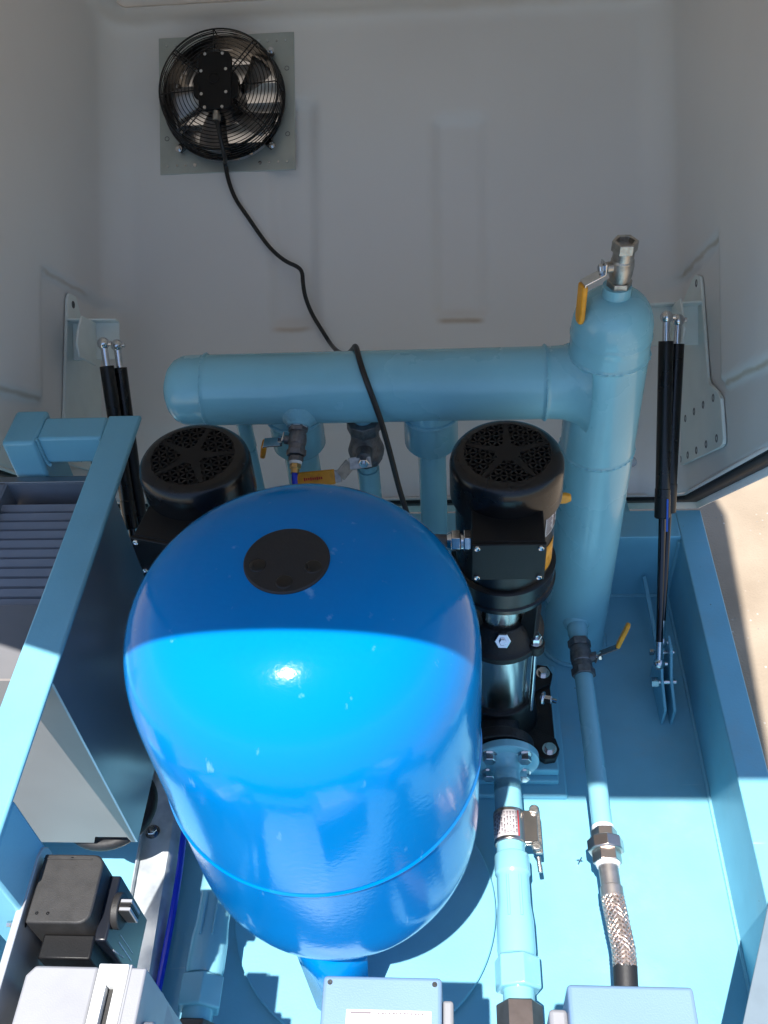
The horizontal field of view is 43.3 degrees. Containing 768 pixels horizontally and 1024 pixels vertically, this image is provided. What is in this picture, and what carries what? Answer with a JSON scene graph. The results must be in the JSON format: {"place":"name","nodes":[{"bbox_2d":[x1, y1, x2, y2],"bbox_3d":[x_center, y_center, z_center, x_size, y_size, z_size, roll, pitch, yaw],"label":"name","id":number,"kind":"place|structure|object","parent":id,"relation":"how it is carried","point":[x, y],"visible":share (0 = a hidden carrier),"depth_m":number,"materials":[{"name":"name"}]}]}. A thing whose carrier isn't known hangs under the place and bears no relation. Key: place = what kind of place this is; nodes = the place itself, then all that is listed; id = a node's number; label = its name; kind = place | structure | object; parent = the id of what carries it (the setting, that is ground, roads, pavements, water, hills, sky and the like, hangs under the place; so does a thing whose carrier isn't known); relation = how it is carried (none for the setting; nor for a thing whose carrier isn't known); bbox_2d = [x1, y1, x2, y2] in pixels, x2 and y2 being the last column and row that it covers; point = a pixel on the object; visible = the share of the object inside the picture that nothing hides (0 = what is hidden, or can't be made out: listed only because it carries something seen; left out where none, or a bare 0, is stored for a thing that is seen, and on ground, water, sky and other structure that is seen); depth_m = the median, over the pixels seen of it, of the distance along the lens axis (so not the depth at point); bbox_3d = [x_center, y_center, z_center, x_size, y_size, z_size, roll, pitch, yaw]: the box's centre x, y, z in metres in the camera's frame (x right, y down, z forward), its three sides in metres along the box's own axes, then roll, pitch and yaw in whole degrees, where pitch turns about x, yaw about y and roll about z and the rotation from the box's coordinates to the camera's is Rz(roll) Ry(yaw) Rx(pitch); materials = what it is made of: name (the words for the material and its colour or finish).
{"place":"outdoors","nodes":[
{"label":"outdoors","id":0,"kind":"place"},
{"bbox_2d":[320,976,453,1023],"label":"junction box","id":1,"kind":"object","parent":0,"point":[367,1000],"visible":1,"depth_m":0.94,"materials":[{"name":"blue plastic"}]},
{"bbox_2d":[410,476,767,769],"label":"ground","id":2,"kind":"structure","parent":0,"point":[736,525],"depth_m":2.50,"materials":[{"name":"concrete"}]},
{"bbox_2d":[0,500,767,1023],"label":"equipment tray","id":3,"kind":"object","parent":2,"relation":"on","point":[688,794],"visible":0.23,"depth_m":1.54,"materials":[{"name":"teal metal"}]},
{"bbox_2d":[0,411,141,941],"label":"support frame","id":4,"kind":"object","parent":3,"relation":"on","point":[38,443],"visible":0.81,"depth_m":1.20,"materials":[{"name":"teal metal"}]},
{"bbox_2d":[0,847,52,1023],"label":"mounting bracket","id":5,"kind":"object","parent":4,"relation":"attached to","point":[20,961],"visible":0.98,"depth_m":1.01,"materials":[{"name":"metal"}]},
{"bbox_2d":[26,854,146,967],"bbox_3d":[-0.319,0.471,1.087,0.102,0.169,0.103,-1,46,4],"label":"switch box","id":6,"kind":"object","parent":5,"relation":"attached to","point":[85,911],"visible":0.88,"depth_m":1.04,"materials":[{"name":"black plastic"}]},
{"bbox_2d":[12,964,181,1023],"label":"grey switch box","id":7,"kind":"object","parent":5,"relation":"attached to","point":[116,994],"visible":1,"depth_m":0.96,"materials":[{"name":"plastic"}]},
{"bbox_2d":[0,476,157,851],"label":"louvred box","id":8,"kind":"object","parent":4,"relation":"attached to","point":[86,782],"visible":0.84,"depth_m":1.32,"materials":[{"name":"grey metal"}]},
{"bbox_2d":[130,770,180,982],"bbox_3d":[-0.361,0.580,1.518,0.063,0.073,0.464,-3,45,2],"label":"steel channel","id":9,"kind":"object","parent":3,"relation":"on","point":[153,880],"visible":0.54,"depth_m":1.51,"materials":[{"name":"metal"}]},
{"bbox_2d":[156,831,186,990],"bbox_3d":[-0.325,0.582,1.504,0.018,0.016,0.481,-2,45,3],"label":"blue tube","id":10,"kind":"object","parent":9,"relation":"attached to","point":[171,919],"visible":0.5,"depth_m":1.47,"materials":[{"name":"blue plastic"}]},
{"bbox_2d":[235,843,495,1023],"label":"stand plate","id":11,"kind":"object","parent":3,"relation":"on","point":[449,945],"visible":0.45,"depth_m":1.43,"materials":[{"name":"metal"}]},
{"bbox_2d":[123,483,481,1010],"bbox_3d":[-0.068,0.323,1.206,0.378,0.798,0.378,-1,46,4],"label":"pressure tank","id":12,"kind":"object","parent":11,"relation":"on","point":[302,665],"visible":1,"depth_m":0.92,"materials":[{"name":"blue metal"}]},
{"bbox_2d":[0,0,767,514],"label":"canopy","id":13,"kind":"object","parent":3,"relation":"on","point":[484,172],"visible":0.75,"depth_m":1.91,"materials":[{"name":"white plastic"}]},
{"bbox_2d":[158,28,295,174],"bbox_3d":[-0.318,-0.824,1.942,0.277,0.248,0.250,-1,46,4],"label":"fan","id":14,"kind":"object","parent":13,"relation":"attached to","point":[242,95],"depth_m":1.94,"materials":[{"name":"grey metal"}]},
{"bbox_2d":[215,120,409,512],"bbox_3d":[-0.117,-0.246,1.781,0.118,0.625,0.954,-15,46,-9],"label":"power cable","id":15,"kind":"object","parent":14,"relation":"hanging from","point":[355,348],"visible":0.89,"depth_m":1.86,"materials":[{"name":"black plastic"}]},
{"bbox_2d":[163,279,653,667],"bbox_3d":[0.043,-0.017,1.574,0.710,0.779,0.164,-1,46,4],"label":"manifold","id":16,"kind":"object","parent":3,"relation":"on","point":[586,384],"visible":0.9,"depth_m":1.39,"materials":[{"name":"teal metal"}]},
{"bbox_2d":[260,424,307,473],"bbox_3d":[-0.150,-0.088,1.411,0.079,0.070,0.076,-1,46,4],"label":"ball valve","id":17,"kind":"object","parent":16,"relation":"attached to","point":[295,440],"visible":1,"depth_m":1.40,"materials":[{"name":"grey metal"}]},
{"bbox_2d":[292,473,297,483],"bbox_3d":[-0.099,0.129,1.592,0.017,0.554,0.052,33,56,31],"label":"air hose","id":18,"kind":"object","parent":17,"relation":"hanging from","point":[294,478],"visible":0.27,"depth_m":1.39,"materials":[{"name":"blue plastic"}]},
{"bbox_2d":[291,422,383,484],"bbox_3d":[-0.063,-0.084,1.471,0.156,0.082,0.074,-31,51,-23],"label":"ball valve","id":19,"kind":"object","parent":16,"relation":"attached to","point":[366,448],"visible":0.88,"depth_m":1.47,"materials":[{"name":"metal"}]},
{"bbox_2d":[575,672,613,828],"bbox_3d":[0.336,0.375,1.556,0.034,0.040,0.287,-1,46,4],"label":"outlet pipe","id":20,"kind":"object","parent":16,"relation":"attached to","point":[598,795],"visible":0.78,"depth_m":1.53,"materials":[{"name":"teal metal"}]},
{"bbox_2d":[567,622,630,678],"bbox_3d":[0.366,0.233,1.645,0.099,0.097,0.074,-1,46,4],"label":"ball valve","id":21,"kind":"object","parent":20,"relation":"attached to","point":[583,657],"visible":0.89,"depth_m":1.65,"materials":[{"name":"metal"}]},
{"bbox_2d":[587,825,624,868],"bbox_3d":[0.330,0.500,1.438,0.054,0.054,0.057,-1,46,4],"label":"pipe union","id":22,"kind":"object","parent":20,"relation":"attached to","point":[605,843],"visible":0.95,"depth_m":1.42,"materials":[{"name":"silver metal"}]},
{"bbox_2d":[598,863,637,985],"bbox_3d":[0.328,0.625,1.343,0.041,0.073,0.259,-1,46,4],"label":"braided hose","id":23,"kind":"object","parent":22,"relation":"attached to","point":[623,948],"visible":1,"depth_m":1.35,"materials":[{"name":"grey metal"}]},
{"bbox_2d":[575,235,638,324],"bbox_3d":[0.291,-0.304,1.272,0.075,0.110,0.033,-11,46,-6],"label":"ball valve","id":24,"kind":"object","parent":16,"relation":"attached to","point":[618,267],"visible":1,"depth_m":1.25,"materials":[{"name":"silver metal"}]},
{"bbox_2d":[479,664,567,798],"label":"pump plinth","id":25,"kind":"structure","parent":3,"relation":"on","point":[546,781],"depth_m":1.61,"materials":[{"name":"blue metal"}]},
{"bbox_2d":[447,420,564,763],"bbox_3d":[0.177,0.144,1.459,0.200,0.619,0.222,-1,46,4],"label":"vertical pump","id":26,"kind":"object","parent":25,"relation":"on","point":[506,483],"visible":0.79,"depth_m":1.27,"materials":[{"name":"black metal"}]},
{"bbox_2d":[435,534,446,546],"bbox_3d":[0.034,0.201,1.489,0.172,0.569,0.038,31,55,30],"label":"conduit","id":27,"kind":"object","parent":26,"relation":"attached to","point":[442,538],"visible":0.13,"depth_m":1.25,"materials":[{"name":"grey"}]},
{"bbox_2d":[560,492,570,503],"bbox_3d":[0.227,-0.031,1.432,0.040,0.060,0.100,-35,52,-26],"label":"ball valve","id":28,"kind":"object","parent":26,"relation":"attached to","point":[566,497],"visible":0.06,"depth_m":1.41,"materials":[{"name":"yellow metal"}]},
{"bbox_2d":[480,739,543,1023],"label":"suction pipe","id":29,"kind":"object","parent":25,"relation":"on","point":[508,767],"visible":0.94,"depth_m":1.38,"materials":[{"name":"metal"}]},
{"bbox_2d":[493,805,542,872],"bbox_3d":[0.203,0.496,1.467,0.071,0.049,0.102,-1,46,4],"label":"pipe clamp","id":30,"kind":"object","parent":29,"relation":"attached to","point":[517,823],"visible":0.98,"depth_m":1.47,"materials":[{"name":"silver metal"}]},
{"bbox_2d":[642,576,675,724],"bbox_3d":[0.490,0.228,1.756,0.043,0.120,0.288,-1,46,4],"label":"strut anchor","id":31,"kind":"object","parent":3,"relation":"on","point":[662,682],"visible":0.92,"depth_m":1.69,"materials":[{"name":"metal"}]},
{"bbox_2d":[653,310,675,669],"bbox_3d":[0.469,-0.028,1.626,0.028,0.491,0.373,-1,46,4],"label":"gas strut","id":32,"kind":"object","parent":31,"relation":"on","point":[662,503],"visible":1,"depth_m":1.61,"materials":[{"name":"metal"}]},
{"bbox_2d":[655,314,686,647],"bbox_3d":[0.486,-0.046,1.648,0.027,0.454,0.362,2,46,7],"label":"gas strut","id":33,"kind":"object","parent":31,"relation":"on","point":[678,353],"visible":0.68,"depth_m":1.62,"materials":[{"name":"metal"}]},
{"bbox_2d":[743,906,767,1023],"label":"cover panel","id":34,"kind":"object","parent":3,"relation":"on","point":[756,1011],"visible":1,"depth_m":1.23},
{"bbox_3d":[-0.413,0.240,1.823,0.043,0.120,0.288,-1,46,4],"label":"strut anchor","id":35,"kind":"object","parent":3,"relation":"on","visible":0},
{"bbox_2d":[97,337,140,566],"bbox_3d":[-0.448,-0.008,1.699,0.027,0.473,0.370,-7,45,-2],"label":"gas strut","id":36,"kind":"object","parent":35,"relation":"on","point":[125,488],"visible":0.55,"depth_m":1.67,"materials":[{"name":"metal"}]},
{"bbox_2d":[111,339,145,576],"bbox_3d":[-0.438,-0.026,1.719,0.027,0.440,0.353,-6,45,-1],"label":"gas strut","id":37,"kind":"object","parent":35,"relation":"on","point":[121,374],"visible":0.45,"depth_m":1.69,"materials":[{"name":"metal"}]},
{"bbox_2d":[547,985,697,1023],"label":"junction box","id":38,"kind":"object","parent":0,"point":[590,1004],"visible":1,"depth_m":0.92,"materials":[{"name":"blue plastic"}]},
{"bbox_3d":[-0.212,0.375,1.726,0.222,0.044,0.265,-1,46,4],"label":"pump plinth","id":39,"kind":"object","parent":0,"visible":0},
{"bbox_2d":[131,424,256,572],"bbox_3d":[-0.235,0.146,1.493,0.200,0.619,0.222,10,47,14],"label":"vertical pump","id":40,"kind":"object","parent":39,"relation":"on","point":[190,474],"visible":0.18,"depth_m":1.26,"materials":[{"name":"black metal"}]},
{"bbox_2d":[178,874,229,1023],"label":"suction pipe","id":41,"kind":"object","parent":40,"relation":"attached to","point":[199,1000],"visible":0.46,"depth_m":1.35,"materials":[{"name":"metal"}]}
]}

